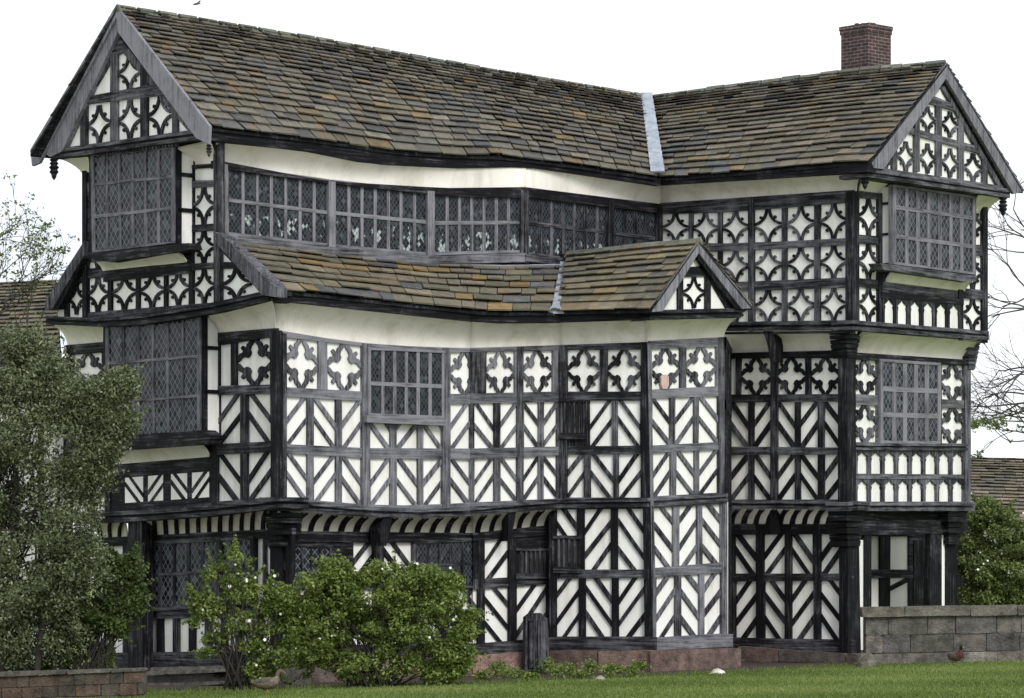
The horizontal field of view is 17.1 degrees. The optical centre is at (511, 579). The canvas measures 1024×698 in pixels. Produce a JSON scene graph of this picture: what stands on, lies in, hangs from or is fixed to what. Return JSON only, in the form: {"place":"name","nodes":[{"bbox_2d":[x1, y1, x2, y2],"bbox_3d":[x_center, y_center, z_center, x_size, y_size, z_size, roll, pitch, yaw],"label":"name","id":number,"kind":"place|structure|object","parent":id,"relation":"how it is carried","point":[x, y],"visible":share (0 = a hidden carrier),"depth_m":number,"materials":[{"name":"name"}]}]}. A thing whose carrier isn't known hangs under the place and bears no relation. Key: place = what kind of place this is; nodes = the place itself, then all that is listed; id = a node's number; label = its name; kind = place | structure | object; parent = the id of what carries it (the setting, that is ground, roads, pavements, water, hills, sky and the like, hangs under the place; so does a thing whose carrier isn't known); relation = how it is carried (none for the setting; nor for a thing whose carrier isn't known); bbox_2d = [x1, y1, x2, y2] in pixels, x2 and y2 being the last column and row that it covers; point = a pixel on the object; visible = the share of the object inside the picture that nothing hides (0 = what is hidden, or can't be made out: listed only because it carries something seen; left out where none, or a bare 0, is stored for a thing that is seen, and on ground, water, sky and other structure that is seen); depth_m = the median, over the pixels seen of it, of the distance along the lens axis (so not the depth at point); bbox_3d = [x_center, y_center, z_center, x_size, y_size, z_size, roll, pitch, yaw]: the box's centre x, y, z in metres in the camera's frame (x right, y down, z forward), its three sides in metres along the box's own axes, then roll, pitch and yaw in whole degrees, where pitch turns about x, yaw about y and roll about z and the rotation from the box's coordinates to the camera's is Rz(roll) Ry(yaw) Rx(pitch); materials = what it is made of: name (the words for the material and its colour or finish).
{"place":"outdoors","nodes":[
{"label":"outdoors","id":0,"kind":"place"},
{"bbox_2d":[0,0,1023,581],"label":"sky","id":1,"kind":"structure","parent":0,"point":[654,46],"materials":[{"name":"white"}]},
{"bbox_2d":[58,586,1023,697],"bbox_3d":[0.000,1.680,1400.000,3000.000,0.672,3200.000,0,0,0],"label":"ground","id":2,"kind":"structure","parent":0,"point":[685,681],"depth_m":52.18,"materials":[{"name":"green plant"}]},
{"bbox_2d":[0,280,72,670],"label":"outbuilding","id":3,"kind":"structure","parent":2,"relation":"on","point":[37,305],"depth_m":67.26,"materials":[{"name":"stone"}]},
{"bbox_2d":[0,173,79,368],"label":"bare tree","id":4,"kind":"object","parent":2,"relation":"on","point":[31,284],"visible":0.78,"depth_m":63.52,"materials":[{"name":"brown plant"}]},
{"bbox_2d":[8,630,118,675],"bbox_3d":[-8.025,1.120,55.034,3.284,1.596,1.041,0,0,0],"label":"shrub","id":5,"kind":"object","parent":2,"relation":"on","point":[69,663],"visible":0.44,"depth_m":54.99,"materials":[{"name":"green plant"}]},
{"bbox_2d":[0,667,147,697],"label":"brick wall","id":6,"kind":"structure","parent":2,"relation":"on","point":[103,683],"depth_m":52.60,"materials":[{"name":"brick"}]},
{"bbox_2d":[0,311,151,676],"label":"evergreen tree","id":7,"kind":"object","parent":2,"relation":"on","point":[97,418],"visible":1,"depth_m":54.06,"materials":[{"name":"green plant"}]},
{"bbox_2d":[71,541,157,673],"bbox_3d":[-6.451,0.574,54.611,1.531,2.613,1.004,0,0,-20],"label":"shrub","id":8,"kind":"object","parent":2,"relation":"on","point":[132,599],"visible":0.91,"depth_m":54.48,"materials":[{"name":"green plant"}]},
{"bbox_2d":[250,669,285,691],"bbox_3d":[-3.846,1.586,53.561,0.566,0.365,0.219,0,0,-12],"label":"duck","id":9,"kind":"object","parent":2,"relation":"on","point":[266,683],"visible":0.98,"depth_m":53.49},
{"bbox_2d":[259,549,493,687],"bbox_3d":[-2.177,0.669,54.894,3.811,2.347,1.409,0,0,0],"label":"flowering shrub","id":10,"kind":"object","parent":2,"relation":"on","point":[339,601],"visible":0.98,"depth_m":54.75,"materials":[{"name":"green plant"}]},
{"bbox_2d":[147,662,855,691],"bbox_3d":[-1.146,1.718,60.584,18.096,0.391,10.637,0,0,-13],"label":"flower bed","id":11,"kind":"object","parent":2,"relation":"on","point":[749,666],"visible":0.22,"depth_m":58.61,"materials":[{"name":"soil"}]},
{"bbox_2d":[180,534,292,690],"bbox_3d":[-4.423,0.651,55.041,1.994,2.796,0.894,0,0,6],"label":"flowering shrub","id":12,"kind":"object","parent":11,"relation":"on","point":[239,674],"visible":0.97,"depth_m":54.90,"materials":[{"name":"green plant"}]},
{"bbox_2d":[471,667,494,680],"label":"bed plant","id":13,"kind":"object","parent":11,"relation":"on","point":[483,675],"visible":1,"depth_m":55.56,"materials":[{"name":"green plant"}]},
{"bbox_2d":[486,660,507,676],"bbox_3d":[-0.241,1.516,57.941,0.406,0.315,0.345,0,0,0],"label":"bed plant","id":14,"kind":"object","parent":11,"relation":"on","point":[495,664],"visible":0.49,"depth_m":57.89,"materials":[{"name":"green plant"}]},
{"bbox_2d":[494,659,519,678],"bbox_3d":[-0.107,1.462,55.766,0.450,0.364,0.330,0,0,-25],"label":"bed plant","id":15,"kind":"object","parent":11,"relation":"on","point":[505,671],"visible":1,"depth_m":55.73,"materials":[{"name":"green plant"}]},
{"bbox_2d":[509,669,528,677],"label":"bed plant","id":16,"kind":"object","parent":11,"relation":"on","point":[522,672],"visible":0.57,"depth_m":58.03,"materials":[{"name":"green plant"}]},
{"bbox_2d":[520,672,540,679],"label":"bed plant","id":17,"kind":"object","parent":11,"relation":"on","point":[527,675],"visible":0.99,"depth_m":55.89,"materials":[{"name":"green plant"}]},
{"bbox_2d":[522,613,549,670],"bbox_3d":[0.432,1.097,60.234,0.482,1.026,0.180,0,0,-22],"label":"old post","id":18,"kind":"object","parent":11,"relation":"on","point":[535,644],"visible":0.81,"depth_m":60.17,"materials":[{"name":"grey wood"}]},
{"bbox_2d":[531,657,556,674],"bbox_3d":[0.562,1.472,58.243,0.403,0.326,0.286,0,0,-29],"label":"bed plant","id":19,"kind":"object","parent":11,"relation":"on","point":[544,666],"visible":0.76,"depth_m":58.23,"materials":[{"name":"green plant"}]},
{"bbox_2d":[544,661,569,677],"bbox_3d":[0.736,1.479,56.068,0.442,0.295,0.297,0,0,0],"label":"bed plant","id":20,"kind":"object","parent":11,"relation":"on","point":[556,669],"visible":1,"depth_m":56.06,"materials":[{"name":"green plant"}]},
{"bbox_2d":[559,662,579,674],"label":"bed plant","id":21,"kind":"object","parent":11,"relation":"on","point":[571,667],"visible":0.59,"depth_m":58.38,"materials":[{"name":"green plant"}]},
{"bbox_2d":[569,668,593,678],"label":"bed plant","id":22,"kind":"object","parent":11,"relation":"on","point":[579,673],"visible":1,"depth_m":56.19,"materials":[{"name":"green plant"}]},
{"bbox_2d":[581,657,599,673],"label":"bed plant","id":23,"kind":"object","parent":11,"relation":"on","point":[590,666],"visible":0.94,"depth_m":58.58,"materials":[{"name":"green plant"}]},
{"bbox_2d":[605,663,629,673],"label":"bed plant","id":24,"kind":"object","parent":11,"relation":"on","point":[618,670],"visible":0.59,"depth_m":58.74,"materials":[{"name":"green plant"}]},
{"bbox_2d":[630,659,651,672],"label":"bed plant","id":25,"kind":"object","parent":11,"relation":"on","point":[641,663],"visible":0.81,"depth_m":58.94,"materials":[{"name":"green plant"}]},
{"bbox_2d":[30,4,1023,685],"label":"timber framed house","id":26,"kind":"structure","parent":2,"relation":"on","point":[664,382],"depth_m":60.52,"materials":[{"name":"paint"}]},
{"bbox_2d":[153,537,220,611],"bbox_3d":[-5.813,-0.088,60.073,0.113,1.330,2.434,0,0,-40],"label":"window","id":27,"kind":"structure","parent":26,"relation":"in","point":[175,562],"depth_m":60.09,"materials":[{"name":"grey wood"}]},
{"bbox_2d":[219,536,257,604],"bbox_3d":[-4.727,-0.151,58.779,0.113,1.215,1.020,0,0,-40],"label":"window","id":28,"kind":"structure","parent":26,"relation":"in","point":[248,545],"depth_m":58.62,"materials":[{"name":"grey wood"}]},
{"bbox_2d":[228,170,331,246],"bbox_3d":[-4.060,-6.471,58.895,2.156,1.284,0.113,0,0,-36],"label":"window","id":29,"kind":"structure","parent":26,"relation":"in","point":[259,206],"depth_m":58.86,"materials":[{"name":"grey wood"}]},
{"bbox_2d":[296,543,332,577],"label":"window","id":30,"kind":"structure","parent":26,"relation":"in","point":[304,552],"depth_m":58.13,"materials":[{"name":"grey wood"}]},
{"bbox_2d":[332,180,425,254],"bbox_3d":[-2.327,-6.399,60.155,2.079,1.216,0.113,0,0,-36],"label":"window","id":31,"kind":"structure","parent":26,"relation":"in","point":[369,219],"depth_m":60.11,"materials":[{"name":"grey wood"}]},
{"bbox_2d":[411,538,472,587],"bbox_3d":[-1.203,-0.287,59.947,1.390,0.930,0.113,0,0,-38],"label":"window","id":32,"kind":"structure","parent":26,"relation":"in","point":[456,554],"depth_m":59.96,"materials":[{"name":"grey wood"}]},
{"bbox_2d":[435,195,519,254],"bbox_3d":[-0.637,-6.423,61.382,2.045,1.241,0.113,0,0,-36],"label":"window","id":33,"kind":"structure","parent":26,"relation":"in","point":[463,225],"depth_m":61.34,"materials":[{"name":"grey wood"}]},
{"bbox_2d":[529,198,606,257],"bbox_3d":[1.019,-6.478,62.879,0.113,1.164,2.417,0,0,42],"label":"window","id":34,"kind":"structure","parent":26,"relation":"in","point":[556,228],"depth_m":62.73,"materials":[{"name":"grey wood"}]},
{"bbox_2d":[614,208,654,245],"bbox_3d":[2.296,-6.468,64.298,0.113,1.171,1.450,0,0,42],"label":"window","id":35,"kind":"structure","parent":26,"relation":"in","point":[630,226],"depth_m":64.24,"materials":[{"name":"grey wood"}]},
{"bbox_2d":[913,540,922,605],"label":"door","id":36,"kind":"structure","parent":26,"relation":"in","point":[917,544],"depth_m":67.58,"materials":[{"name":"brown wood"}]},
{"bbox_2d":[598,662,617,676],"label":"bed plant","id":37,"kind":"object","parent":2,"relation":"on","point":[609,667],"visible":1,"depth_m":56.40,"materials":[{"name":"green plant"}]},
{"bbox_2d":[624,664,640,676],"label":"bed plant","id":38,"kind":"object","parent":2,"relation":"on","point":[633,671],"visible":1,"depth_m":56.54,"materials":[{"name":"green plant"}]},
{"bbox_2d":[711,668,724,673],"bbox_3d":[3.497,1.552,57.724,0.266,0.108,0.262,0,0,-42],"label":"stone","id":39,"kind":"object","parent":2,"relation":"on","point":[718,670],"visible":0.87,"depth_m":57.65,"materials":[{"name":"stone"}]},
{"bbox_2d":[856,653,876,666],"bbox_3d":[6.216,1.407,59.716,0.373,0.267,0.328,0,0,0],"label":"boulder","id":40,"kind":"object","parent":2,"relation":"on","point":[867,659],"visible":0.93,"depth_m":59.62,"materials":[{"name":"stone"}]},
{"bbox_2d":[859,605,1023,663],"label":"stone wall","id":41,"kind":"structure","parent":2,"relation":"on","point":[909,634],"depth_m":61.30,"materials":[{"name":"stone"}]},
{"bbox_2d":[947,645,964,662],"bbox_3d":[7.913,1.318,60.602,0.202,0.338,0.525,0,0,-28],"label":"duck","id":42,"kind":"object","parent":2,"relation":"on","point":[954,656],"visible":0.97,"depth_m":60.51},
{"bbox_2d":[957,491,1023,604],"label":"flowering shrub","id":43,"kind":"object","parent":2,"relation":"on","point":[983,564],"visible":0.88,"depth_m":67.76,"materials":[{"name":"green plant"}]},
{"bbox_2d":[968,457,1023,581],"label":"outbuilding","id":44,"kind":"structure","parent":2,"relation":"on","point":[999,479],"depth_m":90.08,"materials":[{"name":"stone"}]},
{"bbox_2d":[971,178,1023,466],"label":"bare tree","id":45,"kind":"object","parent":2,"relation":"on","point":[976,423],"visible":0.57,"depth_m":73.77,"materials":[{"name":"brown plant"}]}
]}

